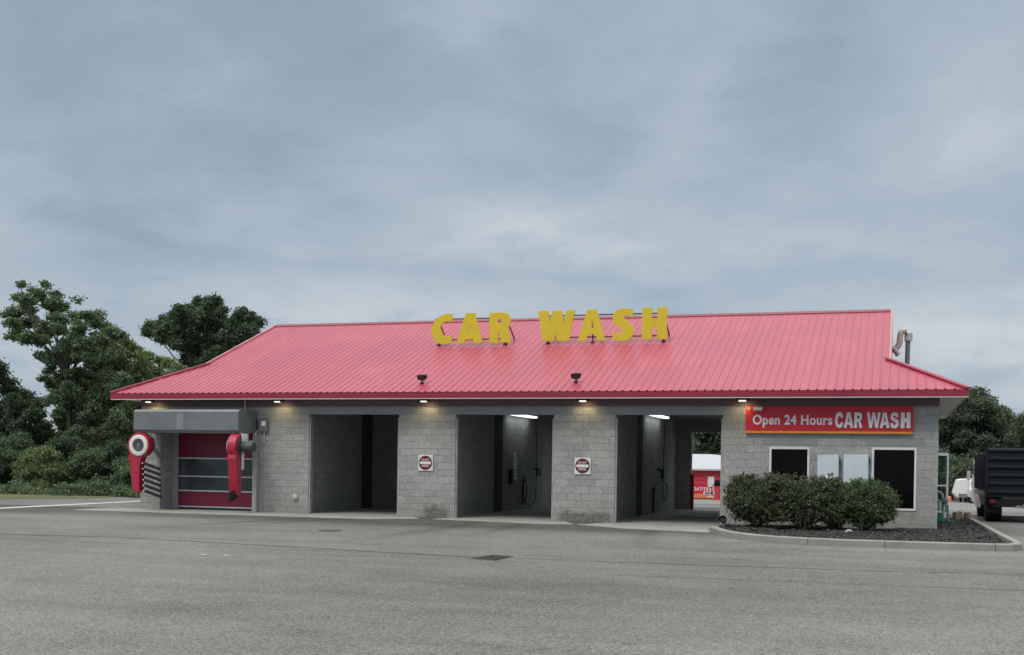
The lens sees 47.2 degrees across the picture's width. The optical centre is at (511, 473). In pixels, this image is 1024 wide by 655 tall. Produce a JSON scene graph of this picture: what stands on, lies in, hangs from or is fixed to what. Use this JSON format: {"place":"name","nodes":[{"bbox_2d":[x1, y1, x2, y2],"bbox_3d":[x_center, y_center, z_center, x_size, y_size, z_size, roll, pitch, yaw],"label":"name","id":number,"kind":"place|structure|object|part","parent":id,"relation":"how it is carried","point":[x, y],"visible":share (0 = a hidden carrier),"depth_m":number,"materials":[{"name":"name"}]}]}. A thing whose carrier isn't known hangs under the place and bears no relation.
{"place":"outdoors","nodes":[
{"label":"outdoors","id":0,"kind":"place"},
{"bbox_2d":[0,493,963,498],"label":"lawn","id":1,"kind":"structure","parent":0,"point":[17,496],"depth_m":48.59,"materials":[{"name":"green plant"}]},
{"bbox_2d":[0,437,24,485],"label":"thicket shrub","id":2,"kind":"object","parent":1,"relation":"on","point":[9,456],"visible":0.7,"depth_m":54.13,"materials":[{"name":"green plant"}]},
{"bbox_2d":[0,429,40,483],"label":"thicket shrub","id":3,"kind":"object","parent":1,"relation":"on","point":[20,442],"visible":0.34,"depth_m":55.21,"materials":[{"name":"green plant"}]},
{"bbox_2d":[0,357,56,447],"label":"tree","id":4,"kind":"object","parent":1,"relation":"on","point":[21,409],"visible":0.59,"depth_m":59.53,"materials":[{"name":"green plant"}]},
{"bbox_2d":[8,445,70,488],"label":"thicket shrub","id":5,"kind":"object","parent":1,"relation":"on","point":[38,462],"visible":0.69,"depth_m":52.77,"materials":[{"name":"green plant"}]},
{"bbox_2d":[41,432,89,484],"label":"thicket shrub","id":6,"kind":"object","parent":1,"relation":"on","point":[67,444],"visible":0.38,"depth_m":53.95,"materials":[{"name":"green plant"}]},
{"bbox_2d":[0,279,135,449],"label":"tree","id":7,"kind":"object","parent":1,"relation":"on","point":[63,354],"visible":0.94,"depth_m":56.33,"materials":[{"name":"green plant"}]},
{"bbox_2d":[0,478,139,497],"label":"undergrowth","id":8,"kind":"object","parent":1,"relation":"on","point":[70,489],"visible":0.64,"depth_m":50.60,"materials":[{"name":"green plant"}]},
{"bbox_2d":[64,445,114,494],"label":"thicket shrub","id":9,"kind":"object","parent":1,"relation":"on","point":[89,466],"visible":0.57,"depth_m":52.34,"materials":[{"name":"green plant"}]},
{"bbox_2d":[52,371,132,455],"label":"tree","id":10,"kind":"object","parent":1,"relation":"on","point":[75,421],"visible":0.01,"depth_m":63.29,"materials":[{"name":"green plant"}]},
{"bbox_2d":[93,439,128,471],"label":"thicket shrub","id":11,"kind":"object","parent":1,"relation":"on","point":[116,450],"visible":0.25,"depth_m":53.00,"materials":[{"name":"green plant"}]},
{"bbox_2d":[106,456,131,493],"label":"thicket shrub","id":12,"kind":"object","parent":1,"relation":"on","point":[122,473],"visible":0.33,"depth_m":51.05,"materials":[{"name":"green plant"}]},
{"bbox_2d":[82,322,188,456],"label":"tree","id":13,"kind":"object","parent":1,"relation":"on","point":[142,367],"visible":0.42,"depth_m":57.21,"materials":[{"name":"green plant"}]},
{"bbox_2d":[138,291,269,367],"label":"tree","id":14,"kind":"object","parent":1,"relation":"on","point":[208,328],"visible":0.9,"depth_m":66.56,"materials":[{"name":"green plant"}]},
{"bbox_2d":[938,384,1006,497],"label":"tree","id":15,"kind":"object","parent":1,"relation":"on","point":[971,425],"visible":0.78,"depth_m":122.24,"materials":[{"name":"green plant"}]},
{"bbox_2d":[994,404,1017,446],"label":"tree","id":16,"kind":"object","parent":1,"relation":"on","point":[1009,413],"visible":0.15,"depth_m":125.41,"materials":[{"name":"green plant"}]},
{"bbox_2d":[999,411,1023,447],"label":"tree","id":17,"kind":"object","parent":1,"relation":"on","point":[1014,437],"visible":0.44,"depth_m":119.77,"materials":[{"name":"green plant"}]},
{"bbox_2d":[0,497,1023,654],"bbox_3d":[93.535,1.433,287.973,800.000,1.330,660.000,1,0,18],"label":"ground","id":18,"kind":"structure","parent":0,"point":[79,590],"depth_m":15.32,"materials":[{"name":"grey asphalt"}]},
{"bbox_2d":[0,501,139,508],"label":"road line","id":19,"kind":"object","parent":18,"relation":"on","point":[66,504],"visible":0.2,"depth_m":40.73,"materials":[{"name":"paint"}]},
{"bbox_2d":[16,534,465,556],"bbox_3d":[-9.285,1.312,24.201,19.416,0.001,1.198,1,0,19],"label":"pavement joint","id":20,"kind":"object","parent":18,"relation":"on","point":[265,545],"visible":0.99,"depth_m":22.54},
{"bbox_2d":[73,507,711,532],"bbox_3d":[-4.077,1.333,34.054,20.050,0.066,3.288,1,0,18],"label":"apron","id":21,"kind":"object","parent":18,"relation":"on","point":[687,528],"visible":0.62,"depth_m":34.31,"materials":[{"name":"concrete"}]},
{"bbox_2d":[171,506,719,525],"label":"slab","id":22,"kind":"structure","parent":18,"relation":"on","point":[661,517],"depth_m":37.69,"materials":[{"name":"concrete"}]},
{"bbox_2d":[110,309,971,528],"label":"car wash building","id":23,"kind":"structure","parent":22,"relation":"on","point":[354,423],"depth_m":36.21,"materials":[{"name":"metal"}]},
{"bbox_2d":[134,400,258,511],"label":"door housing","id":24,"kind":"object","parent":23,"relation":"attached to","point":[160,422],"depth_m":36.76,"materials":[{"name":"metal"}]},
{"bbox_2d":[128,433,161,497],"bbox_3d":[-11.556,-0.260,37.351,1.171,2.056,0.750,1,0,18],"label":"dryer blower","id":25,"kind":"object","parent":24,"relation":"attached to","point":[141,447],"visible":1,"depth_m":37.09,"materials":[{"name":"red plastic"}]},
{"bbox_2d":[226,434,256,501],"bbox_3d":[-8.298,-0.175,36.094,0.780,2.100,0.726,1,0,18],"label":"dryer blower","id":26,"kind":"object","parent":24,"relation":"attached to","point":[239,446],"visible":1,"depth_m":35.94,"materials":[{"name":"red plastic"}]},
{"bbox_2d":[172,420,257,510],"bbox_3d":[-9.561,-0.284,37.991,3.424,2.930,0.200,1,0,18],"label":"roll up door","id":27,"kind":"structure","parent":23,"relation":"attached to","point":[200,476],"depth_m":38.19,"materials":[{"name":"red plastic"}]},
{"bbox_2d":[254,418,268,442],"bbox_3d":[-7.891,-1.356,36.942,0.439,0.780,0.154,1,0,18],"label":"switch box","id":28,"kind":"object","parent":23,"relation":"attached to","point":[264,424],"visible":1,"depth_m":36.88,"materials":[{"name":"metal"}]},
{"bbox_2d":[260,446,262,508],"bbox_3d":[-7.901,0.134,36.969,0.066,2.000,0.136,1,1,-35],"label":"conduit","id":29,"kind":"object","parent":23,"relation":"attached to","point":[261,475],"visible":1,"depth_m":36.98,"materials":[{"name":"grey metal"}]},
{"bbox_2d":[272,399,283,402],"bbox_3d":[-7.251,-2.248,36.369,0.340,0.098,0.165,1,0,18],"label":"soffit lamp","id":30,"kind":"object","parent":23,"relation":"attached to","point":[278,400],"visible":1,"depth_m":36.31,"materials":[{"name":"black paint"}]},
{"bbox_2d":[292,493,297,501],"bbox_3d":[-6.793,0.754,36.619,0.220,0.260,0.105,1,0,18],"label":"door sensor","id":31,"kind":"object","parent":23,"relation":"attached to","point":[294,497],"depth_m":36.62,"materials":[{"name":"beige plastic"}]},
{"bbox_2d":[417,374,426,383],"bbox_3d":[-2.712,-2.849,35.399,0.270,0.286,0.237,1,0,18],"label":"floodlight","id":32,"kind":"object","parent":23,"relation":"on","point":[422,377],"visible":1,"depth_m":35.33,"materials":[{"name":"black paint"}]},
{"bbox_2d":[418,399,430,401],"bbox_3d":[-2.601,-2.165,34.859,0.340,0.098,0.165,1,0,18],"label":"soffit lamp","id":33,"kind":"object","parent":23,"relation":"attached to","point":[423,400],"visible":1,"depth_m":34.78,"materials":[{"name":"black paint"}]},
{"bbox_2d":[418,455,432,470],"bbox_3d":[-2.603,-0.317,35.278,0.480,0.480,0.020,1,0,18],"label":"traffic sign","id":34,"kind":"object","parent":23,"relation":"attached to","point":[425,462],"visible":1,"depth_m":35.27,"materials":[{"name":"white metal"}]},
{"bbox_2d":[432,312,514,345],"bbox_3d":[-1.246,-4.793,39.313,2.817,1.070,0.781,1,0,18],"label":"roof sign","id":35,"kind":"object","parent":23,"relation":"on","point":[470,321],"visible":1,"depth_m":38.91,"materials":[{"name":"yellow paint"}]},
{"bbox_2d":[509,453,516,483],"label":"control panel","id":36,"kind":"object","parent":23,"relation":"attached to","point":[512,474],"visible":1,"depth_m":41.54,"materials":[{"name":"metal"}]},
{"bbox_2d":[512,415,538,417],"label":"tube light","id":37,"kind":"object","parent":23,"relation":"attached to","point":[531,416],"visible":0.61,"depth_m":42.37,"materials":[{"name":"white paint"}]},
{"bbox_2d":[522,418,537,505],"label":"wash hose","id":38,"kind":"object","parent":23,"relation":"hanging from","point":[523,480],"visible":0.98,"depth_m":43.04,"materials":[{"name":"rubber"}]},
{"bbox_2d":[533,468,540,475],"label":"wand holder","id":39,"kind":"object","parent":23,"relation":"attached to","point":[537,469],"visible":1,"depth_m":44.38,"materials":[{"name":"metal"}]},
{"bbox_2d":[571,373,580,382],"bbox_3d":[1.857,-2.767,33.915,0.270,0.286,0.237,1,0,18],"label":"floodlight","id":40,"kind":"object","parent":23,"relation":"on","point":[575,376],"visible":1,"depth_m":33.85,"materials":[{"name":"black paint"}]},
{"bbox_2d":[574,457,590,473],"bbox_3d":[2.032,-0.214,33.772,0.480,0.480,0.020,1,0,18],"label":"traffic sign","id":41,"kind":"object","parent":23,"relation":"attached to","point":[582,465],"visible":1,"depth_m":33.76,"materials":[{"name":"white metal"}]},
{"bbox_2d":[577,398,589,401],"bbox_3d":[2.030,-2.082,33.354,0.340,0.098,0.165,1,0,18],"label":"soffit lamp","id":42,"kind":"object","parent":23,"relation":"attached to","point":[583,399],"visible":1,"depth_m":33.28,"materials":[{"name":"black paint"}]},
{"bbox_2d":[538,307,669,343],"bbox_3d":[2.984,-4.729,37.938,4.241,1.093,0.780,1,0,18],"label":"roof sign","id":43,"kind":"object","parent":23,"relation":"on","point":[558,326],"visible":1,"depth_m":37.61,"materials":[{"name":"yellow metal"}]},
{"bbox_2d":[649,415,669,418],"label":"tube light","id":44,"kind":"object","parent":23,"relation":"attached to","point":[664,416],"visible":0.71,"depth_m":40.77,"materials":[{"name":"white paint"}]},
{"bbox_2d":[652,419,667,512],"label":"wash hose","id":45,"kind":"object","parent":23,"relation":"hanging from","point":[653,496],"visible":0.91,"depth_m":42.27,"materials":[{"name":"rubber"}]},
{"bbox_2d":[657,468,663,478],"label":"wand holder","id":46,"kind":"object","parent":23,"relation":"attached to","point":[661,472],"visible":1,"depth_m":41.51,"materials":[{"name":"rubber"}]},
{"bbox_2d":[736,398,748,401],"bbox_3d":[6.290,-2.006,31.970,0.340,0.098,0.165,1,0,18],"label":"soffit lamp","id":47,"kind":"object","parent":23,"relation":"attached to","point":[742,399],"visible":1,"depth_m":31.91,"materials":[{"name":"black paint"}]},
{"bbox_3d":[7.574,0.086,32.040,1.078,1.605,0.110,1,0,18],"label":"window","id":48,"kind":"part","parent":23,"relation":"part of","materials":[{"name":"white paint"}]},
{"bbox_2d":[817,455,839,480],"bbox_3d":[8.535,-0.093,31.605,0.600,0.800,0.158,1,0,18],"label":"wall cabinet","id":49,"kind":"object","parent":23,"relation":"attached to","point":[826,464],"depth_m":31.53,"materials":[{"name":"metal"}]},
{"bbox_2d":[817,455,838,477],"bbox_3d":[8.499,-0.096,31.543,0.550,0.785,0.018,1,0,18],"label":"door","id":50,"kind":"structure","parent":49,"relation":"in","point":[826,464],"depth_m":31.54,"materials":[{"name":"metal"}]},
{"bbox_2d":[745,406,913,433],"bbox_3d":[8.514,-1.444,31.614,4.370,0.740,0.081,1,0,18],"label":"wall sign","id":51,"kind":"object","parent":23,"relation":"attached to","point":[841,419],"visible":1,"depth_m":31.56,"materials":[{"name":"red plastic"}]},
{"bbox_2d":[747,406,762,410],"bbox_3d":[6.655,-1.784,32.105,0.400,0.152,0.176,1,0,18],"label":"security camera","id":52,"kind":"object","parent":51,"relation":"attached to","point":[757,408],"visible":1,"depth_m":32.04,"materials":[{"name":"white paint"}]},
{"bbox_2d":[843,454,869,483],"bbox_3d":[9.220,-0.096,31.383,0.680,0.830,0.158,1,0,18],"label":"wall cabinet","id":53,"kind":"object","parent":23,"relation":"attached to","point":[855,466],"depth_m":31.31,"materials":[{"name":"metal"}]},
{"bbox_2d":[843,454,867,483],"bbox_3d":[9.184,-0.098,31.321,0.630,0.815,0.018,1,0,18],"label":"door","id":54,"kind":"structure","parent":53,"relation":"in","point":[855,465],"depth_m":31.31,"materials":[{"name":"metal"}]},
{"bbox_3d":[10.160,0.152,31.200,1.138,1.665,0.110,1,0,18],"label":"window","id":55,"kind":"part","parent":23,"relation":"part of","materials":[{"name":"black glass"}]},
{"bbox_2d":[904,333,912,363],"bbox_3d":[12.699,-3.734,37.687,0.320,1.525,0.320,1,0,18],"label":"flue pipe","id":56,"kind":"object","parent":23,"relation":"on","point":[908,337],"visible":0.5,"depth_m":37.61,"materials":[{"name":"metal"}]},
{"bbox_2d":[892,328,906,356],"bbox_3d":[12.373,-4.198,37.583,0.548,0.936,0.385,1,0,18],"label":"vent duct","id":57,"kind":"object","parent":56,"relation":"attached to","point":[899,342],"visible":0.9,"depth_m":37.57,"materials":[{"name":"grey plastic"}]},
{"bbox_2d":[938,453,948,518],"bbox_3d":[13.785,0.407,37.769,0.858,2.140,0.116,1,1,-31],"label":"glass door","id":58,"kind":"structure","parent":23,"relation":"attached to","point":[943,467],"depth_m":37.90,"materials":[{"name":"white paint"}]},
{"bbox_2d":[690,474,693,509],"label":"bollard","id":59,"kind":"object","parent":22,"relation":"on","point":[691,491],"visible":1,"depth_m":44.63,"materials":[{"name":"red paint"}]},
{"bbox_2d":[676,516,714,518],"bbox_3d":[5.931,1.421,37.851,1.140,0.007,0.900,1,0,18],"label":"floor grate","id":60,"kind":"object","parent":22,"relation":"on","point":[694,517],"visible":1,"depth_m":37.78,"materials":[{"name":"black metal"}]},
{"bbox_2d":[468,555,513,560],"bbox_3d":[-0.349,1.472,20.544,0.533,0.013,1.106,1,0,22],"label":"drain grate","id":61,"kind":"object","parent":18,"relation":"on","point":[492,557],"visible":1,"depth_m":20.45,"materials":[{"name":"grey metal"}]},
{"bbox_2d":[677,418,715,454],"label":"tree","id":62,"kind":"object","parent":18,"relation":"on","point":[696,437],"visible":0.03,"depth_m":120.46,"materials":[{"name":"green plant"}]},
{"bbox_2d":[693,432,720,454],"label":"tree","id":63,"kind":"object","parent":18,"relation":"on","point":[711,441],"visible":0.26,"depth_m":122.41,"materials":[{"name":"green plant"}]},
{"bbox_2d":[524,558,1018,574],"bbox_3d":[6.050,1.585,19.152,12.377,0.001,0.324,1,0,12],"label":"pavement joint","id":64,"kind":"object","parent":18,"relation":"on","point":[778,567],"visible":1,"depth_m":19.39,"materials":[{"name":"black asphalt"}]},
{"bbox_2d":[628,575,1000,589],"bbox_3d":[5.404,1.595,16.699,8.032,0.001,0.187,1,0,13],"label":"crack","id":65,"kind":"object","parent":18,"relation":"on","point":[832,583],"visible":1,"depth_m":16.84,"materials":[{"name":"black asphalt"}]},
{"bbox_2d":[711,517,1021,550],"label":"kerb","id":66,"kind":"structure","parent":18,"relation":"on","point":[1013,545],"depth_m":24.93,"materials":[{"name":"concrete"}]},
{"bbox_2d":[938,444,973,499],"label":"tree","id":67,"kind":"object","parent":18,"relation":"on","point":[954,460],"visible":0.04,"depth_m":116.51,"materials":[{"name":"green plant"}]},
{"bbox_2d":[952,512,959,519],"bbox_3d":[14.075,1.397,37.150,0.230,0.340,0.230,1,0,18],"label":"timber post","id":68,"kind":"object","parent":18,"relation":"on","point":[955,515],"visible":0.79,"depth_m":37.07,"materials":[{"name":"brown wood"}]},
{"bbox_2d":[948,457,973,501],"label":"tree","id":69,"kind":"object","parent":18,"relation":"on","point":[959,470],"visible":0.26,"depth_m":107.55,"materials":[{"name":"green plant"}]},
{"bbox_2d":[952,478,971,501],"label":"camper trailer","id":70,"kind":"object","parent":18,"relation":"on","point":[960,488],"visible":0.55,"depth_m":99.86,"materials":[{"name":"white paint"}]},
{"bbox_2d":[963,512,970,520],"bbox_3d":[14.460,1.407,37.235,0.230,0.330,0.230,1,0,18],"label":"timber post","id":71,"kind":"object","parent":18,"relation":"on","point":[967,516],"visible":0.79,"depth_m":37.15,"materials":[{"name":"brown wood"}]},
{"bbox_2d":[967,448,1023,520],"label":"dump truck","id":72,"kind":"object","parent":18,"relation":"on","point":[997,480],"visible":1,"depth_m":37.79,"materials":[{"name":"paint"}]},
{"bbox_2d":[0,0,1023,431],"label":"sky","id":73,"kind":"structure","parent":0,"point":[290,161],"materials":[{"name":"grey"}]},
{"bbox_2d":[694,499,1023,511],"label":"road","id":74,"kind":"structure","parent":0,"point":[963,506],"depth_m":66.32,"materials":[{"name":"grey asphalt"}]},
{"bbox_2d":[692,454,720,498],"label":"red shed","id":75,"kind":"structure","parent":74,"relation":"on","point":[706,470],"depth_m":82.00,"materials":[{"name":"red metal"}]},
{"bbox_2d":[694,487,714,497],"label":"banner","id":76,"kind":"object","parent":75,"relation":"attached to","point":[702,492],"visible":0.71,"depth_m":81.58,"materials":[{"name":"white paint"}]},
{"bbox_2d":[708,476,713,486],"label":"door","id":77,"kind":"structure","parent":75,"relation":"in","point":[710,479],"depth_m":81.68,"materials":[{"name":"white paint"}]},
{"bbox_2d":[711,480,719,499],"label":"vacuum station","id":78,"kind":"object","parent":74,"relation":"on","point":[716,484],"visible":0.86,"depth_m":77.29,"materials":[{"name":"red metal"}]},
{"bbox_2d":[967,480,972,502],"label":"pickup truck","id":79,"kind":"object","parent":74,"relation":"on","point":[969,491],"visible":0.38,"depth_m":94.12,"materials":[{"name":"white paint"}]},
{"bbox_2d":[694,506,1023,516],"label":"road","id":80,"kind":"structure","parent":0,"point":[1021,515],"depth_m":47.07,"materials":[{"name":"grey asphalt"}]},
{"label":"planting soil","id":81,"kind":"structure","parent":0,"visible":0},
{"bbox_2d":[718,518,1008,542],"bbox_3d":[9.418,1.446,32.302,6.800,0.107,14.900,1,0,18],"label":"mulch bed","id":82,"kind":"object","parent":81,"relation":"on","point":[925,537],"visible":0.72,"depth_m":28.61,"materials":[{"name":"brown wood"}]},
{"bbox_2d":[719,515,726,526],"bbox_3d":[5.410,1.261,30.056,0.200,0.367,0.193,1,0,18],"label":"ground light","id":83,"kind":"object","parent":82,"relation":"on","point":[723,519],"visible":0.98,"depth_m":30.03,"materials":[{"name":"paint"}]},
{"bbox_2d":[721,471,796,527],"bbox_3d":[6.451,0.679,30.616,2.128,1.578,1.674,1,0,0],"label":"shrub","id":84,"kind":"object","parent":82,"relation":"on","point":[747,498],"visible":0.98,"depth_m":30.18,"materials":[{"name":"green plant"}]},
{"bbox_2d":[770,472,847,529],"bbox_3d":[7.577,0.741,30.287,2.279,1.549,1.690,1,0,18],"label":"shrub","id":85,"kind":"object","parent":82,"relation":"on","point":[803,504],"visible":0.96,"depth_m":29.85,"materials":[{"name":"green plant"}]},
{"bbox_2d":[817,481,851,528],"bbox_3d":[8.298,0.840,30.168,1.338,1.302,1.503,1,1,36],"label":"shrub","id":86,"kind":"object","parent":82,"relation":"on","point":[837,521],"visible":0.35,"depth_m":29.77,"materials":[{"name":"green plant"}]},
{"bbox_2d":[833,477,902,529],"bbox_3d":[8.995,0.793,29.664,1.855,1.427,1.652,1,1,-30],"label":"shrub","id":87,"kind":"object","parent":82,"relation":"on","point":[871,504],"visible":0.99,"depth_m":29.28,"materials":[{"name":"green plant"}]},
{"bbox_2d":[937,490,948,521],"bbox_3d":[13.080,0.993,35.695,0.453,0.944,0.280,1,0,18],"label":"gas meter","id":88,"kind":"object","parent":82,"relation":"on","point":[944,501],"visible":0.7,"depth_m":35.64,"materials":[{"name":"metal"}]},
{"bbox_2d":[937,511,953,521],"bbox_3d":[12.939,1.295,35.145,0.596,0.318,0.525,1,0,18],"label":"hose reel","id":89,"kind":"object","parent":82,"relation":"on","point":[940,516],"visible":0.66,"depth_m":34.94,"materials":[{"name":"green paint"}]}
]}

